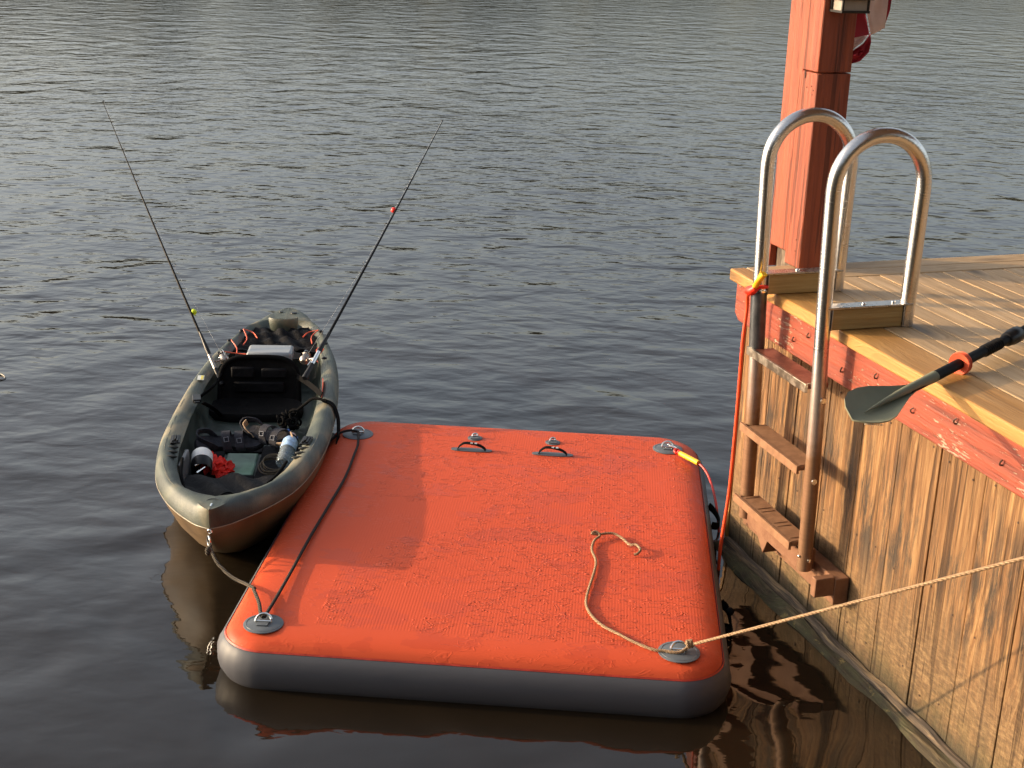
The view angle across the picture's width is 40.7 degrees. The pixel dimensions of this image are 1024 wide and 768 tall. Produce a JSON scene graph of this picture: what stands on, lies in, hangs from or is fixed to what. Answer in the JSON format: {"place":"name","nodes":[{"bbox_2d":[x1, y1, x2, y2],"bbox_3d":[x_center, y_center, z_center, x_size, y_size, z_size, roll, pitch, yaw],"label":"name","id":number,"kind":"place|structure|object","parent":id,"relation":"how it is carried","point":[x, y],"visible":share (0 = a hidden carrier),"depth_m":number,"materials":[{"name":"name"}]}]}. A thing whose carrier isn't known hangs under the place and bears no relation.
{"place":"outdoors","nodes":[
{"label":"outdoors","id":0,"kind":"place"},
{"bbox_2d":[0,0,1023,767],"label":"water","id":1,"kind":"structure","parent":0,"point":[568,242],"depth_m":9.10,"materials":[{"name":"black liquid"}]},
{"bbox_2d":[155,308,338,552],"bbox_3d":[-1.061,0.151,5.788,0.659,0.376,2.596,1,19,-3],"label":"kayak","id":2,"kind":"object","parent":1,"relation":"on","point":[247,503],"visible":0.9,"depth_m":5.55,"materials":[{"name":"plastic"}]},
{"bbox_2d":[102,100,228,385],"bbox_3d":[-1.607,-0.697,6.427,0.091,1.058,1.438,-10,22,-31],"label":"fishing rod","id":3,"kind":"object","parent":2,"relation":"on","point":[223,357],"visible":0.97,"depth_m":6.22,"materials":[{"name":"black plastic"}]},
{"bbox_2d":[191,447,212,476],"bbox_3d":[-1.182,0.308,5.256,0.081,0.103,0.159,-2,19,-10],"label":"cup","id":4,"kind":"object","parent":2,"relation":"on","point":[201,455],"visible":0.91,"depth_m":5.26,"materials":[{"name":"white plastic"}]},
{"bbox_2d":[207,529,211,546],"bbox_3d":[-0.990,0.509,4.527,0.019,0.061,0.045,-5,20,-18],"label":"carabiner","id":5,"kind":"object","parent":2,"relation":"hanging from","point":[208,538],"visible":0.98,"depth_m":4.53,"materials":[{"name":"metal"}]},
{"bbox_2d":[200,451,234,477],"bbox_3d":[-1.136,0.316,5.348,0.126,0.076,0.184,1,19,-3],"label":"red cloth","id":6,"kind":"object","parent":2,"relation":"on","point":[222,466],"visible":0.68,"depth_m":5.34,"materials":[{"name":"red fabric"}]},
{"bbox_2d":[194,428,263,452],"bbox_3d":[-1.122,0.215,5.477,0.273,0.080,0.100,-3,44,-13],"label":"sandal","id":7,"kind":"object","parent":2,"relation":"in","point":[229,441],"visible":0.89,"depth_m":5.47},
{"bbox_2d":[205,537,263,618],"bbox_3d":[-0.869,0.610,4.352,0.064,0.074,0.536,-11,23,-32],"label":"bow line","id":8,"kind":"object","parent":2,"relation":"attached to","point":[209,551],"visible":1,"depth_m":4.41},
{"bbox_2d":[239,417,297,449],"bbox_3d":[-0.969,0.194,5.497,0.248,0.080,0.090,12,51,27],"label":"sandal","id":9,"kind":"object","parent":2,"relation":"in","point":[275,436],"visible":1,"depth_m":5.49},
{"bbox_2d":[258,453,279,474],"bbox_3d":[-0.930,0.312,5.363,0.111,0.053,0.101,1,19,-3],"label":"coiled cable","id":10,"kind":"object","parent":2,"relation":"on","point":[271,457],"visible":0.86,"depth_m":5.35,"materials":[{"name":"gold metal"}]},
{"bbox_2d":[247,345,293,360],"bbox_3d":[-1.096,-0.070,6.189,0.228,0.182,0.136,1,19,-3],"label":"tackle cooler","id":11,"kind":"object","parent":2,"relation":"in","point":[287,351],"visible":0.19,"depth_m":6.15,"materials":[{"name":"white plastic"}]},
{"bbox_2d":[276,432,297,468],"bbox_3d":[-0.882,0.264,5.435,0.063,0.097,0.188,3,19,3],"label":"water bottle","id":12,"kind":"object","parent":2,"relation":"on","point":[288,447],"visible":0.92,"depth_m":5.39,"materials":[{"name":"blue plastic"}]},
{"bbox_2d":[276,397,326,430],"bbox_3d":[-0.880,0.137,5.702,0.203,0.162,0.132,10,21,23],"label":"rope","id":13,"kind":"object","parent":2,"relation":"on","point":[290,415],"visible":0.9,"depth_m":5.71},
{"bbox_2d":[322,398,339,444],"bbox_3d":[-0.721,0.183,5.624,0.066,0.177,0.266,-5,20,-18],"label":"webbing strap","id":14,"kind":"object","parent":2,"relation":"hanging from","point":[332,404],"visible":0.84,"depth_m":5.67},
{"bbox_2d":[299,120,442,379],"bbox_3d":[-0.644,-0.694,6.444,0.088,0.832,1.857,6,20,13],"label":"fishing rod","id":15,"kind":"object","parent":2,"relation":"on","point":[305,358],"visible":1,"depth_m":6.00,"materials":[{"name":"black plastic"}]},
{"bbox_2d":[217,421,733,717],"bbox_3d":[-0.035,0.556,4.917,1.589,0.228,1.958,3,19,4],"label":"inflatable raft","id":16,"kind":"object","parent":1,"relation":"on","point":[445,563],"visible":0.91,"depth_m":4.45,"materials":[{"name":"orange plastic"}]},
{"bbox_2d":[263,431,359,618],"bbox_3d":[-0.667,0.451,4.872,0.043,0.021,1.568,3,19,3],"label":"tie cord","id":17,"kind":"object","parent":16,"relation":"on","point":[310,536],"visible":1,"depth_m":4.73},
{"bbox_2d":[330,429,358,440],"bbox_3d":[-0.703,0.209,5.581,0.179,0.033,0.041,-11,23,-32],"label":"stern cord","id":18,"kind":"object","parent":16,"relation":"on","point":[343,431],"visible":0.71,"depth_m":5.60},
{"bbox_2d":[585,530,693,653],"bbox_3d":[0.344,0.641,4.388,0.266,0.042,0.819,-1,19,-8],"label":"mooring rope","id":19,"kind":"object","parent":16,"relation":"on","point":[688,642],"visible":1,"depth_m":4.25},
{"bbox_2d":[667,443,719,532],"bbox_3d":[0.729,0.413,5.389,0.062,0.221,0.480,-5,20,-19],"label":"raft cable","id":20,"kind":"object","parent":16,"relation":"attached to","point":[677,451],"visible":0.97,"depth_m":5.41,"materials":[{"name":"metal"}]},
{"bbox_2d":[692,556,1023,645],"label":"mooring line","id":21,"kind":"object","parent":16,"relation":"attached to","point":[995,565],"visible":1,"depth_m":3.51,"materials":[{"name":"beige fabric"}]},
{"bbox_2d":[713,254,1023,767],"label":"dock","id":22,"kind":"object","parent":1,"relation":"in","point":[926,484],"visible":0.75,"depth_m":4.03,"materials":[{"name":"brown wood"}]},
{"bbox_2d":[769,0,856,267],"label":"dock post","id":23,"kind":"object","parent":22,"relation":"on","point":[820,46],"visible":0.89,"depth_m":4.71,"materials":[{"name":"brown wood"}]},
{"bbox_2d":[829,0,869,13],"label":"wall lamp","id":24,"kind":"object","parent":23,"relation":"attached to","point":[853,6],"visible":1,"depth_m":4.47,"materials":[{"name":"brown metal"}]},
{"bbox_2d":[852,0,891,62],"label":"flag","id":25,"kind":"object","parent":23,"relation":"attached to","point":[879,10],"visible":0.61,"depth_m":4.90,"materials":[{"name":"red fabric"}]},
{"bbox_2d":[733,107,931,604],"bbox_3d":[0.992,-0.107,4.378,0.343,1.469,0.630,-4,20,-17],"label":"dock ladder","id":26,"kind":"object","parent":22,"relation":"attached to","point":[779,534],"visible":0.98,"depth_m":4.31,"materials":[{"name":"silver metal"}]},
{"bbox_2d":[717,271,767,569],"bbox_3d":[0.776,0.181,4.657,0.079,1.196,0.198,-4,20,-17],"label":"orange cable","id":27,"kind":"object","parent":26,"relation":"attached to","point":[753,289],"visible":0.98,"depth_m":4.70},
{"bbox_2d":[844,325,1023,425],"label":"paddle","id":28,"kind":"object","parent":22,"relation":"on","point":[873,405],"visible":1,"depth_m":3.53,"materials":[{"name":"black plastic"}]}
]}

